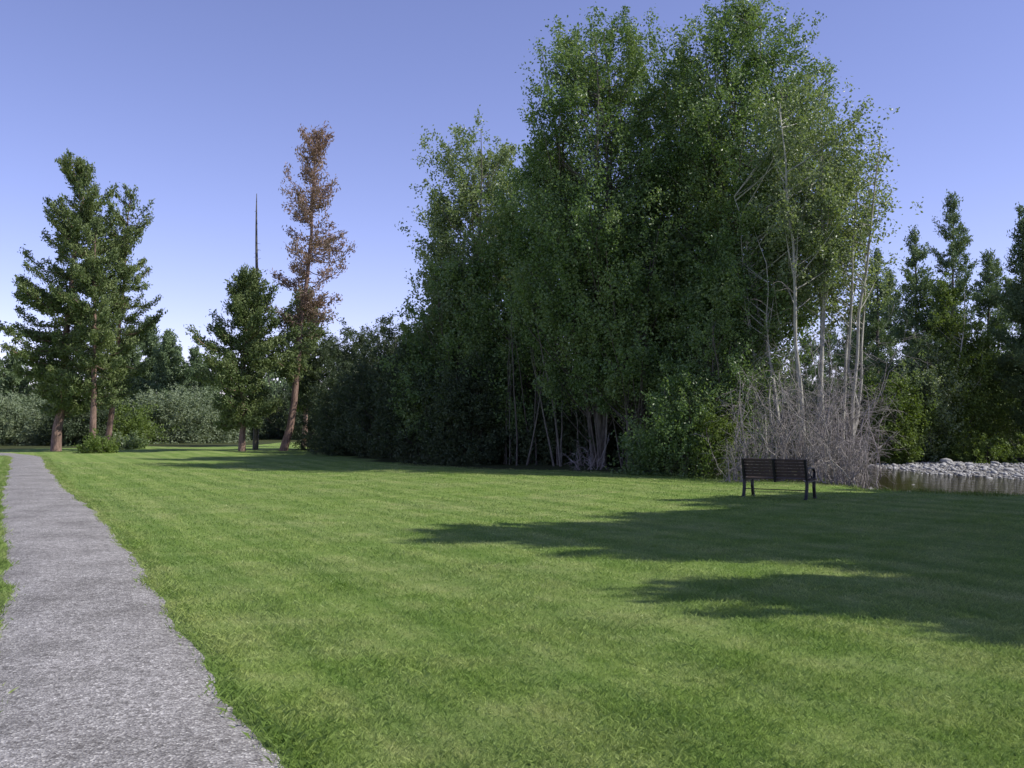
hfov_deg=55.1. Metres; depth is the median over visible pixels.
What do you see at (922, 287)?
spruce tree
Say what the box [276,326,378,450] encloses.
willow bush
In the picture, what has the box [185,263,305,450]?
pine tree
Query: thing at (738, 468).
dead brush
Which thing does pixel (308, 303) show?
lodgepole pine tree
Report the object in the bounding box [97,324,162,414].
spruce tree
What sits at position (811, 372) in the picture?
spruce tree
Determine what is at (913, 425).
aspen tree
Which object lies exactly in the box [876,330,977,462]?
aspen tree
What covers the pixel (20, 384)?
spruce tree
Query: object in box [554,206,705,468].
cottonwood tree
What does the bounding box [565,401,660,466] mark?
shrub
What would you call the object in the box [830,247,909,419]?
spruce tree
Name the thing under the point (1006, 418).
aspen tree
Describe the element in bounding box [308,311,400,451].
willow bush
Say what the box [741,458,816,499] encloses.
park bench
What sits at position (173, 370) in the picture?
spruce tree
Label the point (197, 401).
willow bush
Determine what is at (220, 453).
ground
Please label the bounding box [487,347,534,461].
shrub
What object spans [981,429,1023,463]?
shrub
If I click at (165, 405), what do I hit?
willow bush
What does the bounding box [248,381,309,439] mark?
willow bush
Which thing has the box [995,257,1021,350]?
spruce tree
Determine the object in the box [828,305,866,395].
spruce tree
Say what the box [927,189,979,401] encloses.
spruce tree
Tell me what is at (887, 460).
shrub
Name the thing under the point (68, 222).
pine tree
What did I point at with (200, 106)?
sky
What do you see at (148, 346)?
spruce tree
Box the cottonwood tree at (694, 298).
[649,213,802,472]
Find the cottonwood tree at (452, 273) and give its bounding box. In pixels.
[374,240,537,461]
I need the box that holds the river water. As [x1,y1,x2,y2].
[790,460,1023,494]
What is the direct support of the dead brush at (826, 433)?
on the ground at (220, 453)
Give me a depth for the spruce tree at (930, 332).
80.01 m
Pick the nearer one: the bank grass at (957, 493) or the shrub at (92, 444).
the bank grass at (957, 493)
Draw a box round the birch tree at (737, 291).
[685,192,820,458]
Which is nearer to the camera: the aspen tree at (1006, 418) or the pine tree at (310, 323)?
the aspen tree at (1006, 418)
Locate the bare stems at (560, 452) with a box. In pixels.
[460,287,789,470]
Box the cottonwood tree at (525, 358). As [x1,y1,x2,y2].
[434,130,605,438]
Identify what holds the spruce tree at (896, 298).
on the ground at (220, 453)
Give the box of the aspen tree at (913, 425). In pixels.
[855,368,943,464]
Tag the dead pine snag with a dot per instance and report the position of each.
(255, 439)
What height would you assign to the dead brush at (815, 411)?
5.975 m
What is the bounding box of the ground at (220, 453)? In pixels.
[0,439,1023,767]
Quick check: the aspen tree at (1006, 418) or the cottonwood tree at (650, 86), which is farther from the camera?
the aspen tree at (1006, 418)
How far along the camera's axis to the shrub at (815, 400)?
58.72 m
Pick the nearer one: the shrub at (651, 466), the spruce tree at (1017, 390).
the shrub at (651, 466)
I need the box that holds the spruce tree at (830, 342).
[807,323,859,396]
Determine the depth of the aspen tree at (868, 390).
59.91 m
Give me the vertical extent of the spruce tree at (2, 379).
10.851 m
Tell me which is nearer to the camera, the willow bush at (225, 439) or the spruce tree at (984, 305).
the spruce tree at (984, 305)
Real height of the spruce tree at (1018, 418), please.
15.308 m
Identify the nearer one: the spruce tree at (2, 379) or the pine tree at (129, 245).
the pine tree at (129, 245)
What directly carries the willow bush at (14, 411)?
on the ground at (220, 453)
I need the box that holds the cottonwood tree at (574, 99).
[492,1,716,466]
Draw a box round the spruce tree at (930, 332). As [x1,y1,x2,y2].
[914,282,945,349]
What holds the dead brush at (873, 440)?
on the ground at (220, 453)
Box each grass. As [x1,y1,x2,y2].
[818,477,1022,496]
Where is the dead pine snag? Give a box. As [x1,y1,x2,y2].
[252,194,261,449]
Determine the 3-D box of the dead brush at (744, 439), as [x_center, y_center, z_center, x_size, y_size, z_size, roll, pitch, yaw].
[7.096,1.099,28.570,2.606,3.419,3.630,-1,-2,13]
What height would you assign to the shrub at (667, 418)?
3.602 m
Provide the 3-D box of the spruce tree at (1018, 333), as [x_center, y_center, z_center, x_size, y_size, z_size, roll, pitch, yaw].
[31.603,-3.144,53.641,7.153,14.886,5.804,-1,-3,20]
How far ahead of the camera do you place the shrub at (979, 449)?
53.39 m
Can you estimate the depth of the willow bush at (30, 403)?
82.88 m
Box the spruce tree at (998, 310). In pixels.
[975,257,1018,427]
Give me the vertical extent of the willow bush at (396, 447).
6.045 m
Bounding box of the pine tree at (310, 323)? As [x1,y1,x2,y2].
[271,285,334,443]
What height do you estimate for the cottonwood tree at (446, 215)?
15.935 m
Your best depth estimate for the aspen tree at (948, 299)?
56.31 m
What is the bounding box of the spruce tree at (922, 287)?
[866,224,958,394]
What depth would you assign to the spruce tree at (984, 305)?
60.12 m
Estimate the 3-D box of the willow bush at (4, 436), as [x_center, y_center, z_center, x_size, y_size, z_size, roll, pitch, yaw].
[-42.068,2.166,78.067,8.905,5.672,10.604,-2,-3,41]
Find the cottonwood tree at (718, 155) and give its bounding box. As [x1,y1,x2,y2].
[613,0,846,465]
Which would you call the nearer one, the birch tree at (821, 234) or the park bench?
the park bench
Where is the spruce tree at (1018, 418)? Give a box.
[981,202,1023,440]
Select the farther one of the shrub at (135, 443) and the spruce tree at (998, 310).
the spruce tree at (998, 310)
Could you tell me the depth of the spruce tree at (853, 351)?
78.08 m
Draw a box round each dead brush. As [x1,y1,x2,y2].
[558,433,609,469]
[692,423,771,481]
[709,345,843,480]
[713,371,801,480]
[736,281,930,480]
[740,323,937,486]
[782,322,905,489]
[810,409,898,489]
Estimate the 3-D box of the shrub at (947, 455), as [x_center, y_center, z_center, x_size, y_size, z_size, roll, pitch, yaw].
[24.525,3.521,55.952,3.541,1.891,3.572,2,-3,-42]
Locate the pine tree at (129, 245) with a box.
[97,183,167,439]
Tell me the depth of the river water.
36.87 m
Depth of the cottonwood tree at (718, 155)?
34.15 m
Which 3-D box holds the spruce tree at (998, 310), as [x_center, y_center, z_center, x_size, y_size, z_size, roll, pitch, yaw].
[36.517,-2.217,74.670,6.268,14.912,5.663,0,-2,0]
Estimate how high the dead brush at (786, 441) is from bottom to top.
4.033 m
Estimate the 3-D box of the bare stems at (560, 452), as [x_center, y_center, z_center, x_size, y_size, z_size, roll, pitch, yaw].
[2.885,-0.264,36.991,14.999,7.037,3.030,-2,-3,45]
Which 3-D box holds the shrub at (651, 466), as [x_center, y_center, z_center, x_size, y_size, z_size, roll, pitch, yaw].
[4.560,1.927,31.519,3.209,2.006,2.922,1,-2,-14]
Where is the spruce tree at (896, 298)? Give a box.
[858,266,921,387]
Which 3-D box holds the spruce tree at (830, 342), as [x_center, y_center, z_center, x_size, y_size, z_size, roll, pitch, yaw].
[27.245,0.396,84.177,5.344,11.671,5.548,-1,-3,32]
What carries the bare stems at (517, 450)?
on the ground at (220, 453)
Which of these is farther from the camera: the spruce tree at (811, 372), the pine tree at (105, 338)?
the spruce tree at (811, 372)
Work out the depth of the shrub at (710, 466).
29.13 m
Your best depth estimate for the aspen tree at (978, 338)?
56.99 m
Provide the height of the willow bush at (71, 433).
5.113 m
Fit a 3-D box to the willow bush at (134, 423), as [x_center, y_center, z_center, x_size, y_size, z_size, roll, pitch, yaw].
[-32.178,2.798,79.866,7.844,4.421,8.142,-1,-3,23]
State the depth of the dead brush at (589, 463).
33.87 m
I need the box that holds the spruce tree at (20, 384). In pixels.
[0,348,40,402]
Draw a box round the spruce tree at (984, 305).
[963,248,1014,452]
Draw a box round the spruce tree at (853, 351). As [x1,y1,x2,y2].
[831,292,887,427]
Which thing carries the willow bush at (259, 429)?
on the ground at (220, 453)
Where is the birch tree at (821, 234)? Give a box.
[722,67,901,480]
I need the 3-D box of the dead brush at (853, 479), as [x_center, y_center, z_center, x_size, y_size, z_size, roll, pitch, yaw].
[9.202,1.782,26.388,2.780,2.250,2.160,0,-2,0]
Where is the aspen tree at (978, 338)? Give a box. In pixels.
[930,314,1018,457]
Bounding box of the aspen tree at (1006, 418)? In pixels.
[991,352,1021,453]
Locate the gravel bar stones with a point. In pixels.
(944, 462)
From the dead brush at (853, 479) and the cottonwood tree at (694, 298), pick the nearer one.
the dead brush at (853, 479)
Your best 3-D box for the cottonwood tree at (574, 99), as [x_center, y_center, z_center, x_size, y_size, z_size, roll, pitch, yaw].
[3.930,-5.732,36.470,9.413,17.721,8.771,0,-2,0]
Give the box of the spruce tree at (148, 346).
[130,314,173,407]
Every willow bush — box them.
[0,383,40,445]
[0,391,62,445]
[6,390,53,442]
[25,393,136,445]
[67,394,182,443]
[122,383,218,443]
[148,381,223,442]
[181,390,251,442]
[225,394,287,439]
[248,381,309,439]
[267,388,320,439]
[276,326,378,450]
[301,355,395,455]
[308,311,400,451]
[325,315,422,458]
[355,337,462,462]
[411,345,523,465]
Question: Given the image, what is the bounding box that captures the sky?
[0,0,1023,395]
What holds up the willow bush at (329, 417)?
on the ground at (220, 453)
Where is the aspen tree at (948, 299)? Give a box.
[894,272,1005,461]
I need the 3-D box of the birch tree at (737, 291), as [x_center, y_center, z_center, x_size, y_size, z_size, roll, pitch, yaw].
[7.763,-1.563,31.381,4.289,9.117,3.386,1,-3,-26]
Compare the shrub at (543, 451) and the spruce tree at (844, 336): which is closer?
the shrub at (543, 451)
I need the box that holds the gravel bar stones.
[868,456,1023,479]
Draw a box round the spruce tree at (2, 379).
[0,357,8,386]
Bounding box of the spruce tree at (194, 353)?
[181,346,219,402]
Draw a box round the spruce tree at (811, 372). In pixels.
[788,335,819,410]
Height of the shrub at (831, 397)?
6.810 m
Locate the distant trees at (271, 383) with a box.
[160,347,894,421]
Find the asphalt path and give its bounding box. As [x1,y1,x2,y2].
[0,453,281,767]
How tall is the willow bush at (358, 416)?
7.386 m
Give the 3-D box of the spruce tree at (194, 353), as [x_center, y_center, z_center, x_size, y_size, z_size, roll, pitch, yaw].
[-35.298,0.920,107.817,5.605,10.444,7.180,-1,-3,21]
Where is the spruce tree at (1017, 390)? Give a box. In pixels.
[988,208,1023,433]
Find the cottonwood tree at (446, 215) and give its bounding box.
[394,104,534,452]
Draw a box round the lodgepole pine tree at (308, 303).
[263,121,355,450]
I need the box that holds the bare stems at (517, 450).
[493,291,765,466]
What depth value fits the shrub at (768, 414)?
38.48 m
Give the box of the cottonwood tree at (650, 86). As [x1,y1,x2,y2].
[570,32,744,452]
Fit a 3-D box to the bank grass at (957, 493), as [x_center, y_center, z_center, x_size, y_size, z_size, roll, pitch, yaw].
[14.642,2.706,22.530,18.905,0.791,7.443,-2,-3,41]
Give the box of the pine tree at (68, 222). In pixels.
[0,148,139,450]
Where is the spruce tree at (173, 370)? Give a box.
[132,328,208,407]
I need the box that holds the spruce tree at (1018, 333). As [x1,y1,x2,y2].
[1012,328,1023,377]
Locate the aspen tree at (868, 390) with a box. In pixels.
[827,370,891,450]
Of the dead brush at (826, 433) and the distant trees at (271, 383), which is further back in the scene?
the distant trees at (271, 383)
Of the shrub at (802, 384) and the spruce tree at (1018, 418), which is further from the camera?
the shrub at (802, 384)
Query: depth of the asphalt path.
6.50 m
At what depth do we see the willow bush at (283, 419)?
104.63 m
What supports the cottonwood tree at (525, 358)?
on the ground at (220, 453)
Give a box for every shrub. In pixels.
[71,428,120,452]
[99,430,151,449]
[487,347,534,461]
[493,393,588,464]
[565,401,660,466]
[605,414,681,474]
[620,361,738,477]
[651,360,806,464]
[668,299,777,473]
[685,401,752,478]
[760,379,869,461]
[776,356,847,425]
[791,384,857,427]
[865,427,918,463]
[918,431,967,461]
[947,432,1012,463]
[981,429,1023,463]
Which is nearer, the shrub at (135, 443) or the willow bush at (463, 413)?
the willow bush at (463, 413)
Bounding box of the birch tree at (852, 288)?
[767,120,923,482]
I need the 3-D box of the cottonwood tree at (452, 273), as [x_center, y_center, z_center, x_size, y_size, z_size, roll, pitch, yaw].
[-2.175,-1.529,42.809,7.484,9.927,7.212,0,-2,0]
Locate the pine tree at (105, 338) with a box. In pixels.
[50,214,139,437]
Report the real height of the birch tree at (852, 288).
11.792 m
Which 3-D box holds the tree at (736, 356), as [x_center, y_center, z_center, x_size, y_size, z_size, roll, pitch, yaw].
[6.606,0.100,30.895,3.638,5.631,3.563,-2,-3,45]

